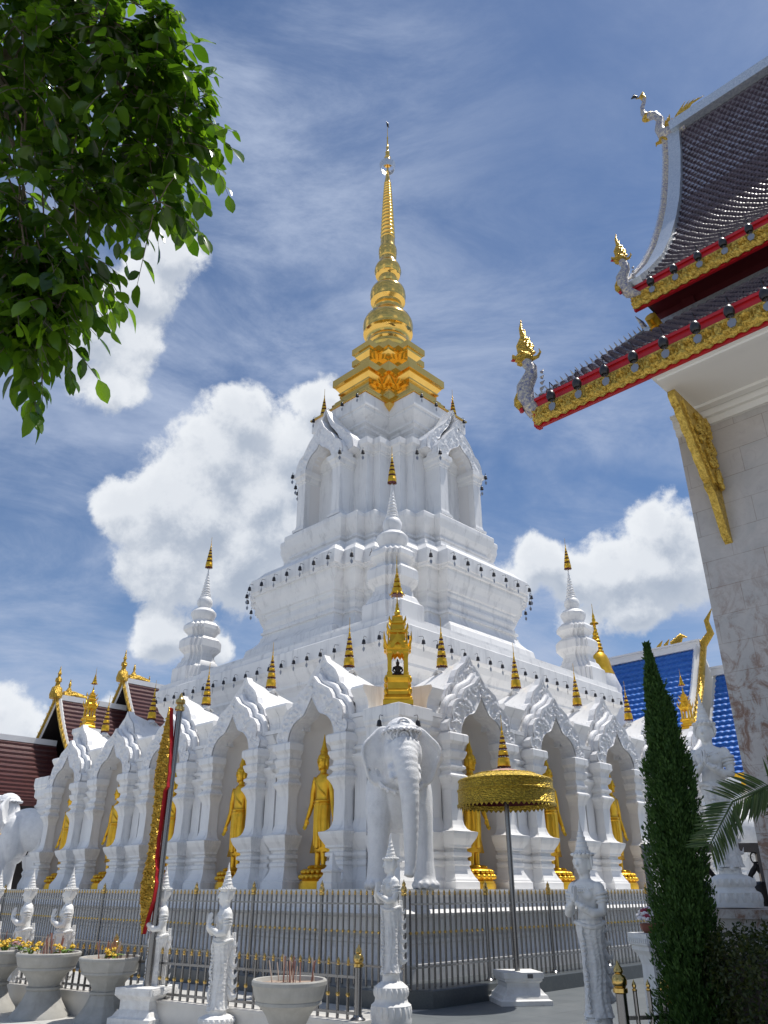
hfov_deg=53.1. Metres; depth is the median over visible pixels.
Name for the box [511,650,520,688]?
finial
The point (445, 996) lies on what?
granite step
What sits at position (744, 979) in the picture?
hedge
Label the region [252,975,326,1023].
incense pot
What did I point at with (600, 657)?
golden spire
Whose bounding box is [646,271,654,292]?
eave bell
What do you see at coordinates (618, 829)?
standing buddha
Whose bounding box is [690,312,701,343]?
eave bell
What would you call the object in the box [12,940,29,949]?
flower bunch
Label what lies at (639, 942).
flower stand
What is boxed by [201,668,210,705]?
tiered umbrella
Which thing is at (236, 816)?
standing buddha
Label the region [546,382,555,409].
eave bell
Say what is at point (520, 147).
sky
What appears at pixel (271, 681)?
tiered umbrella
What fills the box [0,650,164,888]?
temple
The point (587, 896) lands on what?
praying statue
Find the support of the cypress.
on the grey pavement
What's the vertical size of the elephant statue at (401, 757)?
2.995 m
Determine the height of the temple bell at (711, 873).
0.848 m
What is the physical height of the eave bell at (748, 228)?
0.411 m
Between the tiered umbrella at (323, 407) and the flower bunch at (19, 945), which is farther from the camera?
the tiered umbrella at (323, 407)
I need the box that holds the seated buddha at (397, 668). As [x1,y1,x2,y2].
[392,658,402,674]
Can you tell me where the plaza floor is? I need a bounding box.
[0,968,423,1023]
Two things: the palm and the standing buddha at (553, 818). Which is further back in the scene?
the standing buddha at (553, 818)
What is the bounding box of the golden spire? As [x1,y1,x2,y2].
[590,604,626,725]
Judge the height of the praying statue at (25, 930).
1.977 m
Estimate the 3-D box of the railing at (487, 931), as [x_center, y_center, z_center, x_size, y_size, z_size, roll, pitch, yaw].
[7.429,9.834,18.588,0.140,1.540,20.075,-23,-35,39]
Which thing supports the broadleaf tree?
on the plaza floor
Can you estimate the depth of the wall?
10.11 m
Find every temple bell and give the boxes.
[703,853,714,891]
[748,852,767,905]
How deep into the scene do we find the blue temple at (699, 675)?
40.54 m
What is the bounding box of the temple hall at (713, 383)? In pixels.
[531,56,767,1005]
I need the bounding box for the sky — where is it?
[0,0,767,737]
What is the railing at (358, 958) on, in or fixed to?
on the wall
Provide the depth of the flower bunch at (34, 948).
11.33 m
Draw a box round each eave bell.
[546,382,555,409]
[572,370,581,397]
[599,356,609,385]
[628,342,638,372]
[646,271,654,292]
[658,328,669,357]
[669,258,677,279]
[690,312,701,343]
[693,245,702,267]
[718,232,727,254]
[723,296,736,327]
[744,217,754,240]
[759,279,767,310]
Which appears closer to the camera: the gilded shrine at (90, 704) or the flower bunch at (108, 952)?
the flower bunch at (108, 952)
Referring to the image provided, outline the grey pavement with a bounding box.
[411,978,648,1023]
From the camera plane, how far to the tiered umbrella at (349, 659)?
18.62 m
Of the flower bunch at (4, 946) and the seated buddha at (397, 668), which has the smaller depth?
the flower bunch at (4, 946)
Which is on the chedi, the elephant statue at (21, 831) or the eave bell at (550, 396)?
the elephant statue at (21, 831)
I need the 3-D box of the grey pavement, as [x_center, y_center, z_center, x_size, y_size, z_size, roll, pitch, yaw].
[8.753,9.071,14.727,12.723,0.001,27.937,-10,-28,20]
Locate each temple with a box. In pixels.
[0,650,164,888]
[608,609,759,880]
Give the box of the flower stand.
[627,932,672,1023]
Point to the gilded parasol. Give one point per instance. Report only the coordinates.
(507, 791)
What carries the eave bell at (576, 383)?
hanging from the temple hall at (713, 383)
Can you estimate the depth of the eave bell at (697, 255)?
10.89 m
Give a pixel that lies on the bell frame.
(750, 847)
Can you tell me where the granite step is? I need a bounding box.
[41,946,642,1009]
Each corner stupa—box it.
[171,568,220,682]
[361,484,423,623]
[556,570,606,683]
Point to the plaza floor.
(4, 1019)
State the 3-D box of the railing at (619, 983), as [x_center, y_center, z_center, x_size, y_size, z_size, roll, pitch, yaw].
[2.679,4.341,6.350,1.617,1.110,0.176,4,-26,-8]
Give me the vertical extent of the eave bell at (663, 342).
0.484 m
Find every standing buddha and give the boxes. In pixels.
[43,798,71,888]
[90,785,119,888]
[162,772,177,872]
[214,759,246,888]
[298,735,333,888]
[462,741,496,888]
[542,760,574,888]
[608,774,638,888]
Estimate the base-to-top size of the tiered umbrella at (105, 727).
1.399 m
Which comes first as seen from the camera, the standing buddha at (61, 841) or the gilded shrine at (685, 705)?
the standing buddha at (61, 841)
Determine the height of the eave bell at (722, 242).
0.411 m
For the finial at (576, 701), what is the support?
on the chedi
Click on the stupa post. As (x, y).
(332, 871)
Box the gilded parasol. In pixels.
[457,767,556,1006]
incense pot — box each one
[0,947,26,1012]
[8,950,81,1020]
[73,954,142,1023]
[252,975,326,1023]
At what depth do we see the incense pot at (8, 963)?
11.67 m
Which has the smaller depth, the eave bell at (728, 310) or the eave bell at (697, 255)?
the eave bell at (728, 310)
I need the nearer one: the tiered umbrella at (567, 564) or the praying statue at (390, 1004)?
the praying statue at (390, 1004)
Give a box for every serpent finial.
[511,320,544,418]
[611,234,640,297]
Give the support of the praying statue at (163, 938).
on the plaza floor
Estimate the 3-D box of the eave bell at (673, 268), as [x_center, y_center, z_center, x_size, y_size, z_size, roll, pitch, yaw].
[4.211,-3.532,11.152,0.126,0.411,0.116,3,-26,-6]
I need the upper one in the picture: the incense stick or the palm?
the palm
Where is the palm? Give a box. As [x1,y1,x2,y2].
[686,754,767,873]
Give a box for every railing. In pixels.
[0,880,409,990]
[1,934,365,1020]
[408,881,661,989]
[611,960,684,1023]
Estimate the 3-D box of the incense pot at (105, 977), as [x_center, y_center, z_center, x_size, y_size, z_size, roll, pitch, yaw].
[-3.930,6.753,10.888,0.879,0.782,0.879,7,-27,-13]
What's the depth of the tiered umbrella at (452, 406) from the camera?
32.48 m
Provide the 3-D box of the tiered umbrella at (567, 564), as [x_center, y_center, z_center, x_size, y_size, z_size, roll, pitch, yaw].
[7.228,1.724,30.427,0.291,1.478,0.293,8,-27,-15]
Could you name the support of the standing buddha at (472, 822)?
on the chedi
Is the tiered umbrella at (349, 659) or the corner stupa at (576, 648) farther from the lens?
the corner stupa at (576, 648)
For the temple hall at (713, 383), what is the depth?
10.45 m
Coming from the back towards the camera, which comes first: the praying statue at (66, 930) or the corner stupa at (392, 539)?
the corner stupa at (392, 539)
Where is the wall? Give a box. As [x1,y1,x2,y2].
[7,982,371,1023]
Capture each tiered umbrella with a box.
[101,695,110,732]
[147,680,156,719]
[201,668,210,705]
[205,541,212,568]
[265,643,275,688]
[320,393,325,414]
[343,624,354,667]
[387,455,396,484]
[436,618,447,667]
[450,395,456,414]
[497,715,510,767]
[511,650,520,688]
[564,538,571,570]
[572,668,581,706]
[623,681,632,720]
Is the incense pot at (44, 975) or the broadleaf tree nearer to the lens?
the broadleaf tree
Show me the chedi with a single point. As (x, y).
(586, 749)
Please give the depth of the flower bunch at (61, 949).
11.31 m
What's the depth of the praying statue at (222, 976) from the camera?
9.76 m
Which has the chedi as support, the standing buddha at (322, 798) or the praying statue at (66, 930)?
the standing buddha at (322, 798)
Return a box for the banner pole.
[106,693,184,1023]
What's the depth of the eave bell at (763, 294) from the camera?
9.15 m
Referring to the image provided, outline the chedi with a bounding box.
[0,121,755,982]
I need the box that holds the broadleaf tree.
[0,0,244,443]
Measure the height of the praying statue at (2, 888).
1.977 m
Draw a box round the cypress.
[638,640,730,1023]
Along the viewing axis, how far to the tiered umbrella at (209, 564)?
30.13 m
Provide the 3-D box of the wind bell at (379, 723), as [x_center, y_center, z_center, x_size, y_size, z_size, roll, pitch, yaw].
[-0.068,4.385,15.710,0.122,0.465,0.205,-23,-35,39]
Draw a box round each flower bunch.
[0,937,21,950]
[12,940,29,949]
[21,941,42,953]
[52,944,75,953]
[104,947,123,958]
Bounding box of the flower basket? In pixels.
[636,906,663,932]
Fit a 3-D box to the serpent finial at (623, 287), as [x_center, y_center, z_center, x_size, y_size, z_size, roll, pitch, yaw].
[3.715,-3.809,11.857,0.412,1.331,0.195,-4,-26,7]
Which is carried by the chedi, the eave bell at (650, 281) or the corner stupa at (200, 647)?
the corner stupa at (200, 647)
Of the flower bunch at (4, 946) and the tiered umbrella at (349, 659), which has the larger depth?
the tiered umbrella at (349, 659)
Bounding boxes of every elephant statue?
[0,793,42,888]
[361,717,440,890]
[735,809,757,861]
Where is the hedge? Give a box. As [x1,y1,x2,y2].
[694,918,767,1023]
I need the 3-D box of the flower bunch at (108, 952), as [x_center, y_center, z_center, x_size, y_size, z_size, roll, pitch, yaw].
[-3.870,6.311,10.951,0.291,0.198,0.267,-12,-28,22]
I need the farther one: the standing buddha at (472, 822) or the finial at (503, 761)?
the standing buddha at (472, 822)
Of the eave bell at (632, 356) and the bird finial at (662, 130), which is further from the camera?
the bird finial at (662, 130)
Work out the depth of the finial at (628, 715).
24.46 m
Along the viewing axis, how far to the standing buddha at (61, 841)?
24.10 m
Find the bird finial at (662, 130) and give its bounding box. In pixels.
[631,92,702,146]
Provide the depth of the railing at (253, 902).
14.99 m
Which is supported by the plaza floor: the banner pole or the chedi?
the banner pole
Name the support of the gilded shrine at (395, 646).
on the chedi
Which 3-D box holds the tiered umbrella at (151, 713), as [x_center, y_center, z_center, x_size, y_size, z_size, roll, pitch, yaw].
[-7.346,6.059,24.497,0.277,1.399,0.275,-10,-28,19]
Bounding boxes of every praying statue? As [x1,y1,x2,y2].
[0,869,5,935]
[7,869,38,982]
[51,867,78,987]
[143,865,172,985]
[198,862,237,1023]
[370,833,411,1023]
[565,820,615,1023]
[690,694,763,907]
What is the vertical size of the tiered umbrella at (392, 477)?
1.478 m
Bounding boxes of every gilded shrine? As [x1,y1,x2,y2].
[79,670,99,728]
[383,560,412,704]
[677,671,695,729]
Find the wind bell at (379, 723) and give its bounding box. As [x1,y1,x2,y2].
[376,715,382,726]
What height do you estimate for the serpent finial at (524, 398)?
1.912 m
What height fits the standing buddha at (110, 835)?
3.140 m
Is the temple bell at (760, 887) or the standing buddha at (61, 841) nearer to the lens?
the temple bell at (760, 887)
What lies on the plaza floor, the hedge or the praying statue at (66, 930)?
the praying statue at (66, 930)
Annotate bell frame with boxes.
[640,843,765,922]
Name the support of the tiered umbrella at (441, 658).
on the chedi
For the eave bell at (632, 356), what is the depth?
10.22 m
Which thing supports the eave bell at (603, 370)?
hanging from the temple hall at (713, 383)
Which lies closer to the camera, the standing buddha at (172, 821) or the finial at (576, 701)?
the standing buddha at (172, 821)
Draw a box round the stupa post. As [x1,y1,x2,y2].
[321,852,342,888]
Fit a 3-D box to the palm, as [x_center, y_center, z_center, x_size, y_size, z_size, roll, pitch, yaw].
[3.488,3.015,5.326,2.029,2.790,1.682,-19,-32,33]

